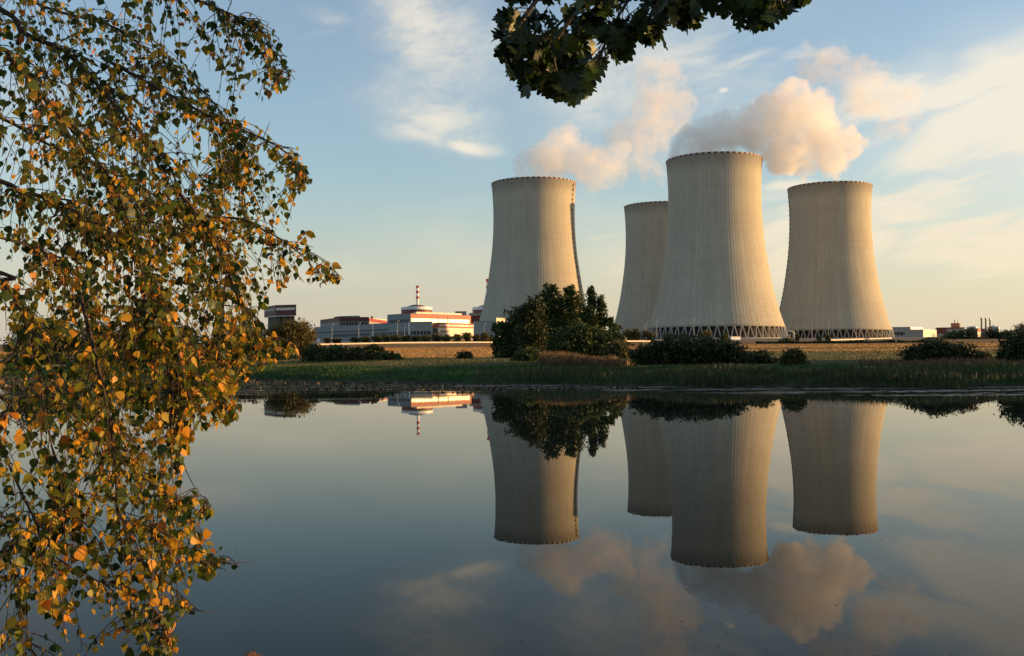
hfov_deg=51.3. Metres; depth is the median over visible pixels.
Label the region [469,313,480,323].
reactor hall
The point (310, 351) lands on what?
shrub
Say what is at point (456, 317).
reactor hall
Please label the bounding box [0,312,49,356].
tree
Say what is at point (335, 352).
shrub
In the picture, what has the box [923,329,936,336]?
workshop
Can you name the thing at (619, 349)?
shrub
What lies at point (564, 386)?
pondweed
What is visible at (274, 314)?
handling tower
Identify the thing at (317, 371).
grass
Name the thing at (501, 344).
tree
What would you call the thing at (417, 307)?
containment dome
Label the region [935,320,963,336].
boiler house
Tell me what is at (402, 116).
sky
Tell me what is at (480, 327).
pump house
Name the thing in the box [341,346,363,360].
shrub
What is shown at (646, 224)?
cooling tower
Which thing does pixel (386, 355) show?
shrub
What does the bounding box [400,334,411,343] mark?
shrub
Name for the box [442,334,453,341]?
shrub
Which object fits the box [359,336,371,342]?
shrub
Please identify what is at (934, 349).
shrub
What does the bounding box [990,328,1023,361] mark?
shrub
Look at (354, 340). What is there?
shrub
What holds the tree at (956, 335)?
on the ground at (750, 341)
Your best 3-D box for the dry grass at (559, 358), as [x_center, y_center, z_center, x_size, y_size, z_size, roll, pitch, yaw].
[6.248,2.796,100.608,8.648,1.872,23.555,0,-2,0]
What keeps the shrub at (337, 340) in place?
on the ground at (750, 341)
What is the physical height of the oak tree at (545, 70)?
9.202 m
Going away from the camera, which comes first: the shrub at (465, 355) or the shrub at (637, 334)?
the shrub at (465, 355)
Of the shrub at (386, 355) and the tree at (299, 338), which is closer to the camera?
the shrub at (386, 355)
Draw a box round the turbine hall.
[314,321,431,341]
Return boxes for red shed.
[977,328,984,336]
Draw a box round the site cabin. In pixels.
[729,336,740,339]
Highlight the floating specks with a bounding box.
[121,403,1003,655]
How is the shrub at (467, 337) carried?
on the ground at (750, 341)
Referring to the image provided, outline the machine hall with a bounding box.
[320,316,368,326]
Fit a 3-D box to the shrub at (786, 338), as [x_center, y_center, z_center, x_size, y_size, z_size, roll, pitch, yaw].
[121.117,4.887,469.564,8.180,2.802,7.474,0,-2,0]
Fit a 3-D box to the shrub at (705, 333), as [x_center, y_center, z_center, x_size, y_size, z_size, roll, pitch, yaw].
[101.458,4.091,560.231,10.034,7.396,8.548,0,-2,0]
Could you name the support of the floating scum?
on the water
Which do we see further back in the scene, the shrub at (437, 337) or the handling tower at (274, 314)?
the handling tower at (274, 314)
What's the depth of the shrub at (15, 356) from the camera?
167.18 m
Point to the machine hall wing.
(372, 320)
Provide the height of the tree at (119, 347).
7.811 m
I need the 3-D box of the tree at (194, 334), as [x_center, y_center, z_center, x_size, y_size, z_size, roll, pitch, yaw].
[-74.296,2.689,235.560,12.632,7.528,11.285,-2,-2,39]
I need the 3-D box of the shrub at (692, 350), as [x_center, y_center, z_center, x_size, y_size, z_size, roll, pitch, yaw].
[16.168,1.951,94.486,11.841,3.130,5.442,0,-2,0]
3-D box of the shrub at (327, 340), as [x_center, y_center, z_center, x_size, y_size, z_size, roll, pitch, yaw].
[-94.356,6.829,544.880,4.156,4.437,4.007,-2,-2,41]
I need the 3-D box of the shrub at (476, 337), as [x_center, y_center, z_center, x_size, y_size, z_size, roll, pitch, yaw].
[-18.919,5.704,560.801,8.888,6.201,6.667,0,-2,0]
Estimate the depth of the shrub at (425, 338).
543.60 m
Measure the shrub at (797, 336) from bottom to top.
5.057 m
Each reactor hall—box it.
[387,310,470,340]
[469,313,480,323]
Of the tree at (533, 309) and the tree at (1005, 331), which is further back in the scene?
the tree at (1005, 331)
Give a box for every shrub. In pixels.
[0,350,76,364]
[60,350,133,364]
[140,351,197,362]
[248,353,299,359]
[294,342,330,360]
[313,344,350,361]
[322,337,330,343]
[331,337,341,342]
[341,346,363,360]
[349,337,361,342]
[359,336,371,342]
[359,343,384,360]
[370,335,384,342]
[373,351,405,360]
[382,334,391,341]
[387,334,401,343]
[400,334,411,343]
[410,335,421,343]
[417,334,432,343]
[431,332,443,341]
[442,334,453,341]
[449,334,464,341]
[454,351,473,358]
[460,332,471,341]
[471,333,481,341]
[480,330,489,341]
[509,346,545,360]
[545,320,626,356]
[600,338,632,358]
[622,328,634,339]
[628,332,753,364]
[631,328,640,339]
[641,329,656,341]
[660,333,676,340]
[677,333,689,341]
[696,330,713,338]
[720,332,728,340]
[735,348,778,363]
[776,347,810,364]
[778,336,796,340]
[794,333,799,340]
[896,337,992,361]
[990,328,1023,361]
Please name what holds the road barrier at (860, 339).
on the ground at (750, 341)
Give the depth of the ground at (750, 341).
126.27 m
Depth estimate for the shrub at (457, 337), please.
544.85 m
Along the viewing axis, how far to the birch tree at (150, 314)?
4.22 m
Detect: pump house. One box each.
[473,321,494,336]
[495,317,507,334]
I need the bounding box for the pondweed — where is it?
[0,377,638,393]
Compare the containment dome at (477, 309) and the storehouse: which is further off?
the containment dome at (477, 309)
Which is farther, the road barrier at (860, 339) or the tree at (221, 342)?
the road barrier at (860, 339)
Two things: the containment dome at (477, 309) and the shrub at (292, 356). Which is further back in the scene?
the containment dome at (477, 309)
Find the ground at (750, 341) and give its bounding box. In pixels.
[0,337,1023,387]
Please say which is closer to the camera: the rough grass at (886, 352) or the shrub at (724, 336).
the rough grass at (886, 352)
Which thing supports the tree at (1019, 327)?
on the ground at (750, 341)
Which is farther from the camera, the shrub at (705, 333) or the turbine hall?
the turbine hall
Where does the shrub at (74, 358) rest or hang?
on the ground at (750, 341)
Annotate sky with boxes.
[0,0,1023,343]
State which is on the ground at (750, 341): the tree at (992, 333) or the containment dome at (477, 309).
the tree at (992, 333)
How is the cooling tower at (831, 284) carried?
on the ground at (750, 341)
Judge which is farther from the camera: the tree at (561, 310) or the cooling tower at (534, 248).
the cooling tower at (534, 248)
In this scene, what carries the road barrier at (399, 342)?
on the ground at (750, 341)
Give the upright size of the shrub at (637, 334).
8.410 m
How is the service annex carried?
on the ground at (750, 341)
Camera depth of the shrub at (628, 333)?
558.59 m
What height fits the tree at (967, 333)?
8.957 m
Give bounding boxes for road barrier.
[318,342,492,344]
[626,340,650,341]
[831,338,891,340]
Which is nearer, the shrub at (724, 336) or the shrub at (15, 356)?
the shrub at (15, 356)
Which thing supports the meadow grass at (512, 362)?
on the ground at (750, 341)
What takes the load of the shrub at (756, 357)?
on the ground at (750, 341)
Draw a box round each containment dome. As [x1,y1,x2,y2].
[401,286,431,313]
[472,279,487,312]
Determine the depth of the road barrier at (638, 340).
509.91 m
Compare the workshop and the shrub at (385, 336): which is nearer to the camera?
the shrub at (385, 336)
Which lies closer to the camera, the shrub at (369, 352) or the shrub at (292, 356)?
the shrub at (369, 352)
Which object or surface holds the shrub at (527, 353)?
on the ground at (750, 341)
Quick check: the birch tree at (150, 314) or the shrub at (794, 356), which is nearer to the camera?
the birch tree at (150, 314)
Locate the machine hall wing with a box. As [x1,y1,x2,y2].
[369,316,386,323]
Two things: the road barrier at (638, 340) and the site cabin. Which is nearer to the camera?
the road barrier at (638, 340)
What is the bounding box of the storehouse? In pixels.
[890,327,922,336]
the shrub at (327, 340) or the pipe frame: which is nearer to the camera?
the shrub at (327, 340)
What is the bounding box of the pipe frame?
[782,331,795,337]
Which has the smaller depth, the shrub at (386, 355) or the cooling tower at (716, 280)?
the shrub at (386, 355)
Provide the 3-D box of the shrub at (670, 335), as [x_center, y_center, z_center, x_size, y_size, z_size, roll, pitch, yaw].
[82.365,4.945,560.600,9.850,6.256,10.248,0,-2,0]
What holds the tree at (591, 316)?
on the ground at (750, 341)
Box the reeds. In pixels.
[473,359,1023,387]
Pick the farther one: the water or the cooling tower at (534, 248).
the cooling tower at (534, 248)
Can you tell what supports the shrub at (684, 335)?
on the ground at (750, 341)
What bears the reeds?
on the ground at (750, 341)
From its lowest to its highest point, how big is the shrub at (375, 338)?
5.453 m
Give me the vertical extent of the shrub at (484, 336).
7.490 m
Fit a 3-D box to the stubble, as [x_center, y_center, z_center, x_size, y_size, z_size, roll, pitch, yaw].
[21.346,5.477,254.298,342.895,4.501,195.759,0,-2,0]
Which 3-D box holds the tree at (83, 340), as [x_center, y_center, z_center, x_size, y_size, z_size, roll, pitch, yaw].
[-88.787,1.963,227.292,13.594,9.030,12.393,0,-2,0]
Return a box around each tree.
[0,0,343,655]
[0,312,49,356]
[41,321,84,355]
[63,320,123,355]
[117,328,156,348]
[149,326,201,348]
[208,325,225,350]
[235,336,281,351]
[262,317,319,352]
[490,0,811,107]
[490,306,550,357]
[511,296,549,351]
[524,282,585,351]
[576,285,622,334]
[940,328,963,338]
[960,325,981,338]
[979,324,1004,338]
[997,329,1016,338]
[1011,323,1023,337]
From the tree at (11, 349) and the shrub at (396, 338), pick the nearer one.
the tree at (11, 349)
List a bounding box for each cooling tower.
[479,176,585,322]
[615,201,667,338]
[648,151,787,338]
[779,181,894,337]
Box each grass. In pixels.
[0,361,1023,386]
[16,349,1000,378]
[52,358,1002,368]
[535,350,634,366]
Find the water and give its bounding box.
[0,378,1023,655]
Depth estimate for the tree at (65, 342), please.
223.83 m
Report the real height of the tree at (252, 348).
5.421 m
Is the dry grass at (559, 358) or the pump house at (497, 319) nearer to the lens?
the dry grass at (559, 358)
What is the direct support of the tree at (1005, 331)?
on the ground at (750, 341)
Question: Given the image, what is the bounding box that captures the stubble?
[0,343,1006,360]
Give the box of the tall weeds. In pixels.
[855,355,1023,367]
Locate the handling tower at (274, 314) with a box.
[264,304,295,333]
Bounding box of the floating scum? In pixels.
[449,384,1022,395]
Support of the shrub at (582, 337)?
on the ground at (750, 341)
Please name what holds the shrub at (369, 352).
on the ground at (750, 341)
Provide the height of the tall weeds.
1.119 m
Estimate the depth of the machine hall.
1404.99 m
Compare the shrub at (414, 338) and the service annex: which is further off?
the service annex
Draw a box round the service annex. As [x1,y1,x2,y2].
[432,322,473,340]
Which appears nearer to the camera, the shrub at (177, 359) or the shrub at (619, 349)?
the shrub at (619, 349)
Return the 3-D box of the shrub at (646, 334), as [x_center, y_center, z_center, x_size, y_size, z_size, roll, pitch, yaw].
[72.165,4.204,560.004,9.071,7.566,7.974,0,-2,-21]

